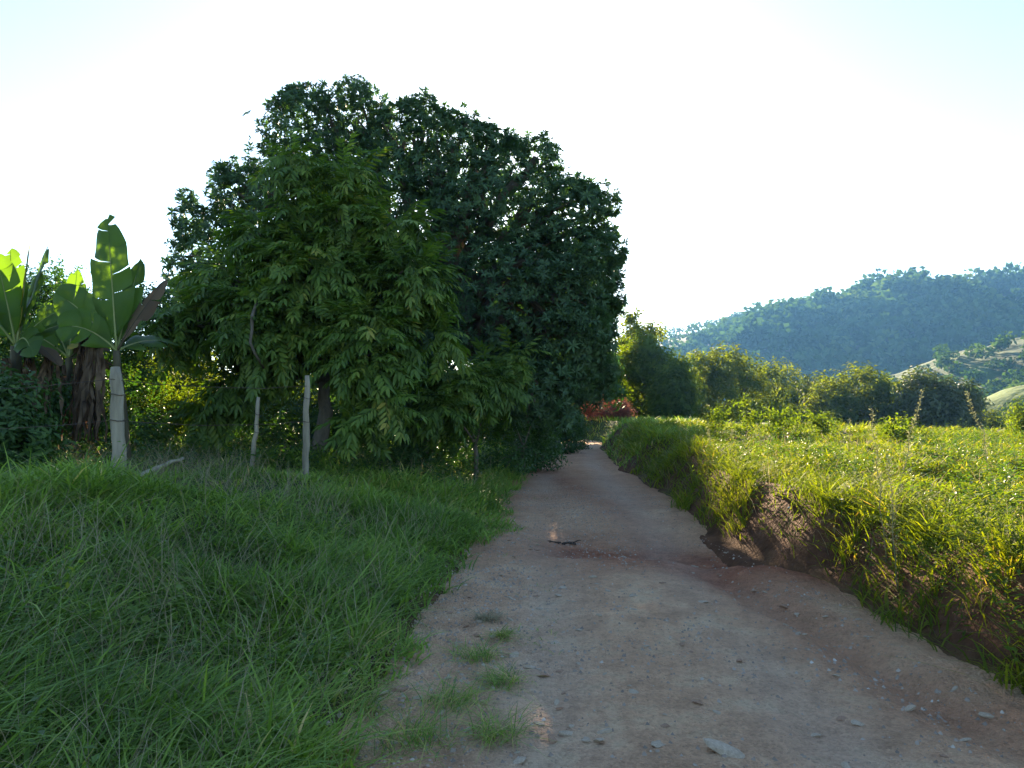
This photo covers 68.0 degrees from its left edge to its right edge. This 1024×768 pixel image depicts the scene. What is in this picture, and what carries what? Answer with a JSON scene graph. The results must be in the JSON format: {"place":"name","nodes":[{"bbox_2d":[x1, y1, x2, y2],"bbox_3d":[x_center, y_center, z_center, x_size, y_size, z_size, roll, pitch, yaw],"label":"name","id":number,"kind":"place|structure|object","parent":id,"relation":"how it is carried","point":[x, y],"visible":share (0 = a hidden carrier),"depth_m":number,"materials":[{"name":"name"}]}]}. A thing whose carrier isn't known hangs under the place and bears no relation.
{"place":"outdoors","nodes":[
{"label":"outdoors","id":0,"kind":"place"},
{"bbox_2d":[0,424,533,767],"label":"verge grass","id":1,"kind":"structure","parent":0,"point":[484,495],"depth_m":5.18,"materials":[{"name":"green plant"}]},
{"bbox_2d":[0,419,1023,767],"bbox_3d":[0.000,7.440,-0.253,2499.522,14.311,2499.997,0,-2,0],"label":"ground","id":2,"kind":"structure","parent":0,"point":[770,549],"depth_m":6.90,"materials":[{"name":"soil"}]},
{"bbox_2d":[0,244,63,417],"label":"banana plant","id":3,"kind":"object","parent":2,"relation":"on","point":[17,299],"visible":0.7,"depth_m":12.40,"materials":[{"name":"green plant"}]},
{"bbox_2d":[0,361,76,474],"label":"shrub","id":4,"kind":"object","parent":2,"relation":"on","point":[17,440],"visible":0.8,"depth_m":9.30,"materials":[{"name":"green plant"}]},
{"bbox_2d":[9,271,128,450],"bbox_3d":[-8.290,-0.333,14.457,2.159,3.744,1.224,0,-2,0],"label":"banana plant","id":5,"kind":"object","parent":2,"relation":"on","point":[52,341],"visible":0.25,"depth_m":14.46,"materials":[{"name":"green plant"}]},
{"bbox_2d":[0,254,138,435],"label":"shrub","id":6,"kind":"object","parent":2,"relation":"on","point":[63,278],"visible":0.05,"depth_m":17.13,"materials":[{"name":"green plant"}]},
{"bbox_2d":[0,264,179,455],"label":"shrub","id":7,"kind":"object","parent":2,"relation":"on","point":[127,355],"visible":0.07,"depth_m":15.68,"materials":[{"name":"green plant"}]},
{"bbox_2d":[31,367,177,459],"bbox_3d":[-7.760,0.781,13.834,1.683,2.130,3.314,-2,-3,40],"label":"shrub","id":8,"kind":"object","parent":2,"relation":"on","point":[66,394],"visible":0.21,"depth_m":13.72,"materials":[{"name":"green plant"}]},
{"bbox_2d":[0,348,226,434],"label":"shrub","id":9,"kind":"object","parent":2,"relation":"on","point":[183,378],"visible":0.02,"depth_m":24.17,"materials":[{"name":"green plant"}]},
{"bbox_2d":[53,214,180,472],"bbox_3d":[-5.860,-0.509,11.289,1.755,3.875,1.040,1,-2,-24],"label":"banana plant","id":10,"kind":"object","parent":2,"relation":"on","point":[92,322],"visible":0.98,"depth_m":10.98,"materials":[{"name":"green plant"}]},
{"bbox_2d":[109,366,126,478],"bbox_3d":[-4.695,0.694,9.089,0.244,1.810,0.192,0,-2,0],"label":"fence post","id":11,"kind":"object","parent":2,"relation":"on","point":[117,425],"visible":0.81,"depth_m":9.04,"materials":[{"name":"grey wood"}]},
{"bbox_2d":[1,379,302,388],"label":"barbed wire","id":12,"kind":"object","parent":11,"relation":"attached to","point":[148,383],"visible":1,"depth_m":9.37,"materials":[{"name":"grey metal"}]},
{"bbox_2d":[3,420,300,428],"bbox_3d":[-5.552,0.489,9.265,6.226,0.149,1.231,1,-2,-27],"label":"barbed wire","id":13,"kind":"object","parent":11,"relation":"attached to","point":[138,422],"visible":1,"depth_m":9.21,"materials":[{"name":"grey metal"}]},
{"bbox_2d":[105,360,194,439],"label":"shrub","id":14,"kind":"object","parent":2,"relation":"on","point":[158,402],"visible":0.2,"depth_m":17.63,"materials":[{"name":"green plant"}]},
{"bbox_2d":[139,457,183,476],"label":"fallen branch","id":15,"kind":"object","parent":2,"relation":"on","point":[158,467],"visible":0.56,"depth_m":9.50,"materials":[{"name":"grey wood"}]},
{"bbox_2d":[172,375,236,431],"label":"shrub","id":16,"kind":"object","parent":2,"relation":"on","point":[190,394],"visible":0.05,"depth_m":18.47,"materials":[{"name":"green plant"}]},
{"bbox_2d":[250,397,259,469],"bbox_3d":[-4.149,0.969,12.178,0.201,1.521,0.098,0,-2,0],"label":"fence post","id":17,"kind":"object","parent":2,"relation":"on","point":[256,430],"visible":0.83,"depth_m":12.16,"materials":[{"name":"grey wood"}]},
{"bbox_2d":[31,429,488,494],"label":"undergrowth","id":18,"kind":"object","parent":2,"relation":"on","point":[101,447],"visible":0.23,"depth_m":13.34,"materials":[{"name":"green plant"}]},
{"bbox_2d":[222,376,341,428],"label":"shrub","id":19,"kind":"object","parent":2,"relation":"on","point":[300,395],"visible":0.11,"depth_m":29.08,"materials":[{"name":"green plant"}]},
{"bbox_2d":[221,397,361,450],"bbox_3d":[-5.024,1.130,16.654,4.079,1.703,1.867,0,-2,11],"label":"shrub","id":20,"kind":"object","parent":2,"relation":"on","point":[266,431],"visible":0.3,"depth_m":16.21,"materials":[{"name":"green plant"}]},
{"bbox_2d":[128,125,473,468],"bbox_3d":[-3.816,-1.625,13.704,6.155,6.571,3.248,-1,-2,19],"label":"leafy tree","id":21,"kind":"object","parent":2,"relation":"on","point":[329,306],"visible":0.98,"depth_m":13.30,"materials":[{"name":"green plant"}]},
{"bbox_2d":[249,297,266,368],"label":"bare branch","id":22,"kind":"object","parent":21,"relation":"attached to","point":[251,333],"visible":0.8,"depth_m":12.51,"materials":[{"name":"grey plant"}]},
{"bbox_2d":[302,375,310,474],"bbox_3d":[-3.058,0.807,11.277,0.123,1.874,0.123,2,-3,-45],"label":"fence post","id":23,"kind":"object","parent":2,"relation":"on","point":[306,439],"visible":0.87,"depth_m":11.25,"materials":[{"name":"grey wood"}]},
{"bbox_2d":[315,398,388,415],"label":"shrub","id":24,"kind":"object","parent":2,"relation":"on","point":[355,412],"visible":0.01,"depth_m":29.39,"materials":[{"name":"green plant"}]},
{"bbox_2d":[151,73,630,447],"bbox_3d":[-3.026,-2.870,18.691,11.647,9.836,6.297,0,-2,0],"label":"mango tree","id":25,"kind":"object","parent":2,"relation":"on","point":[579,307],"visible":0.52,"depth_m":17.53,"materials":[{"name":"green plant"}]},
{"bbox_2d":[377,354,500,474],"bbox_3d":[-1.722,0.842,15.776,2.701,3.003,2.044,1,-2,-23],"label":"shrub","id":26,"kind":"object","parent":2,"relation":"on","point":[453,447],"visible":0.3,"depth_m":15.51,"materials":[{"name":"green plant"}]},
{"bbox_2d":[403,324,552,479],"bbox_3d":[-0.751,0.515,15.248,3.848,3.493,1.909,2,-3,-40],"label":"young tree","id":27,"kind":"object","parent":2,"relation":"on","point":[456,402],"visible":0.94,"depth_m":14.88,"materials":[{"name":"green plant"}]},
{"bbox_2d":[469,364,519,444],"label":"shrub","id":28,"kind":"object","parent":2,"relation":"on","point":[488,431],"visible":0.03,"depth_m":29.07,"materials":[{"name":"green plant"}]},
{"bbox_2d":[479,377,571,475],"bbox_3d":[0.202,1.028,19.462,1.943,3.490,4.130,-1,-2,25],"label":"shrub","id":29,"kind":"object","parent":2,"relation":"on","point":[522,457],"visible":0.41,"depth_m":19.34,"materials":[{"name":"green plant"}]},
{"bbox_2d":[506,403,594,461],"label":"shrub","id":30,"kind":"object","parent":2,"relation":"on","point":[572,440],"visible":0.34,"depth_m":27.57,"materials":[{"name":"green plant"}]},
{"bbox_2d":[471,250,629,411],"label":"valley tree","id":31,"kind":"object","parent":2,"relation":"on","point":[618,390],"visible":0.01,"depth_m":41.13,"materials":[{"name":"green plant"}]},
{"bbox_2d":[443,414,706,469],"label":"verge grass","id":32,"kind":"structure","parent":2,"relation":"on","point":[624,420],"depth_m":27.58,"materials":[{"name":"green plant"}]},
{"bbox_2d":[574,396,639,420],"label":"red bush","id":33,"kind":"object","parent":2,"relation":"on","point":[624,411],"visible":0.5,"depth_m":43.16,"materials":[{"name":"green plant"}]},
{"bbox_2d":[585,379,638,417],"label":"shrub","id":34,"kind":"object","parent":2,"relation":"on","point":[625,399],"visible":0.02,"depth_m":50.86,"materials":[{"name":"green plant"}]},
{"bbox_2d":[615,306,668,398],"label":"valley tree","id":35,"kind":"object","parent":2,"relation":"on","point":[631,324],"visible":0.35,"depth_m":51.75,"materials":[{"name":"green plant"}]},
{"bbox_2d":[611,326,708,417],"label":"valley tree","id":36,"kind":"object","parent":2,"relation":"on","point":[647,354],"visible":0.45,"depth_m":46.28,"materials":[{"name":"green plant"}]},
{"bbox_2d":[637,354,711,417],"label":"valley tree","id":37,"kind":"object","parent":2,"relation":"on","point":[671,395],"visible":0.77,"depth_m":43.27,"materials":[{"name":"green plant"}]},
{"bbox_2d":[706,429,711,450],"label":"flowering weed","id":38,"kind":"object","parent":2,"relation":"on","point":[709,438],"visible":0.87,"depth_m":13.97,"materials":[{"name":"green plant"}]},
{"bbox_2d":[693,399,735,431],"bbox_3d":[5.600,1.010,20.982,1.133,1.173,0.968,0,-2,0],"label":"sapling","id":39,"kind":"object","parent":2,"relation":"on","point":[715,420],"visible":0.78,"depth_m":20.92,"materials":[{"name":"green plant"}]},
{"bbox_2d":[678,340,780,421],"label":"valley tree","id":40,"kind":"object","parent":2,"relation":"on","point":[714,376],"visible":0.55,"depth_m":48.66,"materials":[{"name":"green plant"}]},
{"bbox_2d":[723,437,747,442],"bbox_3d":[5.124,1.465,17.452,0.750,0.492,0.850,0,-2,0],"label":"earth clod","id":41,"kind":"object","parent":2,"relation":"on","point":[734,438],"visible":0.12,"depth_m":17.33,"materials":[{"name":"plant"}]},
{"bbox_2d":[728,391,766,436],"bbox_3d":[6.129,0.918,20.035,1.127,1.459,0.931,0,-2,0],"label":"sapling","id":42,"kind":"object","parent":2,"relation":"on","point":[747,422],"visible":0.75,"depth_m":19.93,"materials":[{"name":"green plant"}]},
{"bbox_2d":[744,356,804,405],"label":"valley tree","id":43,"kind":"object","parent":2,"relation":"on","point":[773,374],"visible":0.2,"depth_m":57.11,"materials":[{"name":"green plant"}]},
{"bbox_2d":[757,403,807,438],"bbox_3d":[7.090,1.080,19.992,1.468,1.184,1.022,0,-2,0],"label":"sapling","id":44,"kind":"object","parent":2,"relation":"on","point":[780,423],"visible":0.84,"depth_m":19.88,"materials":[{"name":"green plant"}]},
{"bbox_2d":[737,394,849,425],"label":"bush","id":45,"kind":"object","parent":2,"relation":"on","point":[766,404],"visible":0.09,"depth_m":38.73,"materials":[{"name":"green plant"}]},
{"bbox_2d":[776,370,832,413],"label":"valley tree","id":46,"kind":"object","parent":2,"relation":"on","point":[790,398],"visible":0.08,"depth_m":51.63,"materials":[{"name":"green plant"}]},
{"bbox_2d":[607,416,1023,691],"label":"field grass","id":47,"kind":"structure","parent":2,"relation":"on","point":[681,502],"depth_m":10.92,"materials":[{"name":"green plant"}]},
{"bbox_2d":[797,408,839,435],"bbox_3d":[8.075,1.156,20.046,1.189,1.072,0.918,0,-2,0],"label":"sapling","id":48,"kind":"object","parent":2,"relation":"on","point":[819,422],"visible":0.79,"depth_m":19.89,"materials":[{"name":"green plant"}]},
{"bbox_2d":[637,429,1023,606],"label":"grass","id":49,"kind":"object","parent":2,"relation":"on","point":[768,470],"visible":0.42,"depth_m":9.51,"materials":[{"name":"green plant"}]},
{"bbox_2d":[794,360,902,427],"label":"valley tree","id":50,"kind":"object","parent":2,"relation":"on","point":[863,398],"visible":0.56,"depth_m":46.65,"materials":[{"name":"green plant"}]},
{"bbox_2d":[845,418,852,461],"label":"flowering weed","id":51,"kind":"object","parent":2,"relation":"on","point":[849,440],"visible":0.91,"depth_m":11.97,"materials":[{"name":"green plant"}]},
{"bbox_2d":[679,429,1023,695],"bbox_3d":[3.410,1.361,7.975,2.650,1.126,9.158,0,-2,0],"label":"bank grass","id":52,"kind":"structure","parent":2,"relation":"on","point":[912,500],"depth_m":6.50,"materials":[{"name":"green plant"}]},
{"bbox_2d":[868,408,890,561],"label":"flowering weed","id":53,"kind":"object","parent":2,"relation":"on","point":[877,470],"visible":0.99,"depth_m":6.59,"materials":[{"name":"green plant"}]},
{"bbox_2d":[883,455,904,588],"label":"flowering weed","id":54,"kind":"object","parent":2,"relation":"on","point":[892,531],"visible":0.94,"depth_m":6.17,"materials":[{"name":"green plant"}]},
{"bbox_2d":[870,411,925,444],"bbox_3d":[8.580,1.101,16.919,1.197,0.981,0.987,0,-2,0],"label":"sapling","id":55,"kind":"object","parent":2,"relation":"on","point":[889,426],"visible":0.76,"depth_m":16.90,"materials":[{"name":"green plant"}]},
{"bbox_2d":[890,370,923,426],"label":"valley tree","id":56,"kind":"object","parent":2,"relation":"on","point":[905,383],"depth_m":50.04,"materials":[{"name":"green plant"}]},
{"bbox_2d":[893,390,923,484],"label":"flowering weed","id":57,"kind":"object","parent":2,"relation":"on","point":[914,419],"visible":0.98,"depth_m":8.18,"materials":[{"name":"green plant"}]},
{"bbox_2d":[887,363,994,430],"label":"valley tree","id":58,"kind":"object","parent":2,"relation":"on","point":[942,404],"visible":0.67,"depth_m":42.66,"materials":[{"name":"green plant"}]},
{"bbox_2d":[965,393,1001,486],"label":"flowering weed","id":59,"kind":"object","parent":2,"relation":"on","point":[984,430],"visible":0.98,"depth_m":8.38,"materials":[{"name":"green plant"}]},
{"bbox_2d":[978,409,1015,430],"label":"valley tree","id":60,"kind":"object","parent":2,"relation":"on","point":[991,421],"visible":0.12,"depth_m":45.31,"materials":[{"name":"green plant"}]},
{"bbox_2d":[994,394,1023,434],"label":"shrub","id":61,"kind":"object","parent":2,"relation":"on","point":[1017,412],"visible":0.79,"depth_m":20.98,"materials":[{"name":"green plant"}]},
{"bbox_2d":[1002,529,1023,555],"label":"flowering weed","id":62,"kind":"object","parent":2,"relation":"on","point":[1013,537],"visible":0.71,"depth_m":5.16,"materials":[{"name":"green plant"}]},
{"bbox_2d":[0,0,1023,370],"label":"sky","id":63,"kind":"structure","parent":0,"point":[755,151],"materials":[{"name":"white"}]},
{"bbox_2d":[252,440,1023,767],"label":"road","id":64,"kind":"structure","parent":0,"point":[676,640],"depth_m":4.84,"materials":[{"name":"soil"}]},
{"bbox_2d":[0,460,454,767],"bbox_3d":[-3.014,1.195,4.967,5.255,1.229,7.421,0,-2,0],"label":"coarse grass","id":65,"kind":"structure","parent":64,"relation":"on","point":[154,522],"depth_m":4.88,"materials":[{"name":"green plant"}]},
{"bbox_2d":[278,657,458,734],"bbox_3d":[-0.845,1.673,4.203,0.992,0.215,0.970,-1,-2,22],"label":"grass tuft","id":66,"kind":"object","parent":64,"relation":"on","point":[372,700],"visible":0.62,"depth_m":4.12,"materials":[{"name":"green plant"}]},
{"bbox_2d":[323,688,503,767],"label":"grass tuft","id":67,"kind":"object","parent":64,"relation":"on","point":[418,733],"visible":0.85,"depth_m":3.71,"materials":[{"name":"green plant"}]},
{"bbox_2d":[324,497,560,744],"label":"shoulder grass","id":68,"kind":"structure","parent":64,"relation":"on","point":[440,631],"depth_m":5.20,"materials":[{"name":"green plant"}]},
{"bbox_2d":[418,634,517,671],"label":"grass tuft","id":69,"kind":"object","parent":64,"relation":"on","point":[480,654],"visible":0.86,"depth_m":4.94,"materials":[{"name":"green plant"}]},
{"bbox_2d":[411,665,525,723],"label":"grass tuft","id":70,"kind":"object","parent":64,"relation":"on","point":[460,697],"visible":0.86,"depth_m":4.18,"materials":[{"name":"green plant"}]},
{"bbox_2d":[455,606,523,627],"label":"grass tuft","id":71,"kind":"object","parent":64,"relation":"on","point":[485,618],"visible":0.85,"depth_m":5.81,"materials":[{"name":"green plant"}]},
{"bbox_2d":[428,696,563,762],"bbox_3d":[-0.086,1.699,3.747,0.788,0.154,0.834,1,-2,-20],"label":"grass tuft","id":72,"kind":"object","parent":64,"relation":"on","point":[494,732],"visible":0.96,"depth_m":3.79,"materials":[{"name":"green plant"}]},
{"bbox_2d":[470,618,523,643],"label":"grass tuft","id":73,"kind":"object","parent":64,"relation":"on","point":[507,632],"visible":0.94,"depth_m":5.42,"materials":[{"name":"green plant"}]},
{"bbox_2d":[455,649,545,706],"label":"grass tuft","id":74,"kind":"object","parent":64,"relation":"on","point":[501,678],"visible":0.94,"depth_m":4.51,"materials":[{"name":"green plant"}]},
{"bbox_2d":[549,540,580,544],"bbox_3d":[0.682,2.045,9.765,0.451,0.091,0.425,0,-2,0],"label":"charred stick","id":75,"kind":"object","parent":64,"relation":"on","point":[569,542],"visible":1,"depth_m":9.87,"materials":[{"name":"brown wood"}]},
{"bbox_2d":[339,287,1023,403],"bbox_3d":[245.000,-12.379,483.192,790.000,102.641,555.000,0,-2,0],"label":"hill","id":76,"kind":"structure","parent":0,"point":[1004,295],"depth_m":404.10,"materials":[{"name":"green plant"}]},
{"bbox_2d":[623,261,1023,417],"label":"hill woods","id":77,"kind":"object","parent":76,"relation":"on","point":[960,312],"visible":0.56,"depth_m":338.28,"materials":[{"name":"green plant"}]},
{"bbox_2d":[850,337,1023,410],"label":"spur hill","id":78,"kind":"structure","parent":0,"point":[1013,350],"depth_m":176.11,"materials":[{"name":"green plant"}]},
{"bbox_2d":[869,331,1023,407],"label":"spur scrub","id":79,"kind":"object","parent":78,"relation":"on","point":[945,362],"visible":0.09,"depth_m":172.69,"materials":[{"name":"green plant"}]},
{"bbox_2d":[983,385,1023,422],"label":"meadow slope","id":80,"kind":"structure","parent":0,"point":[1001,398],"depth_m":88.15,"materials":[{"name":"green plant"}]}
]}

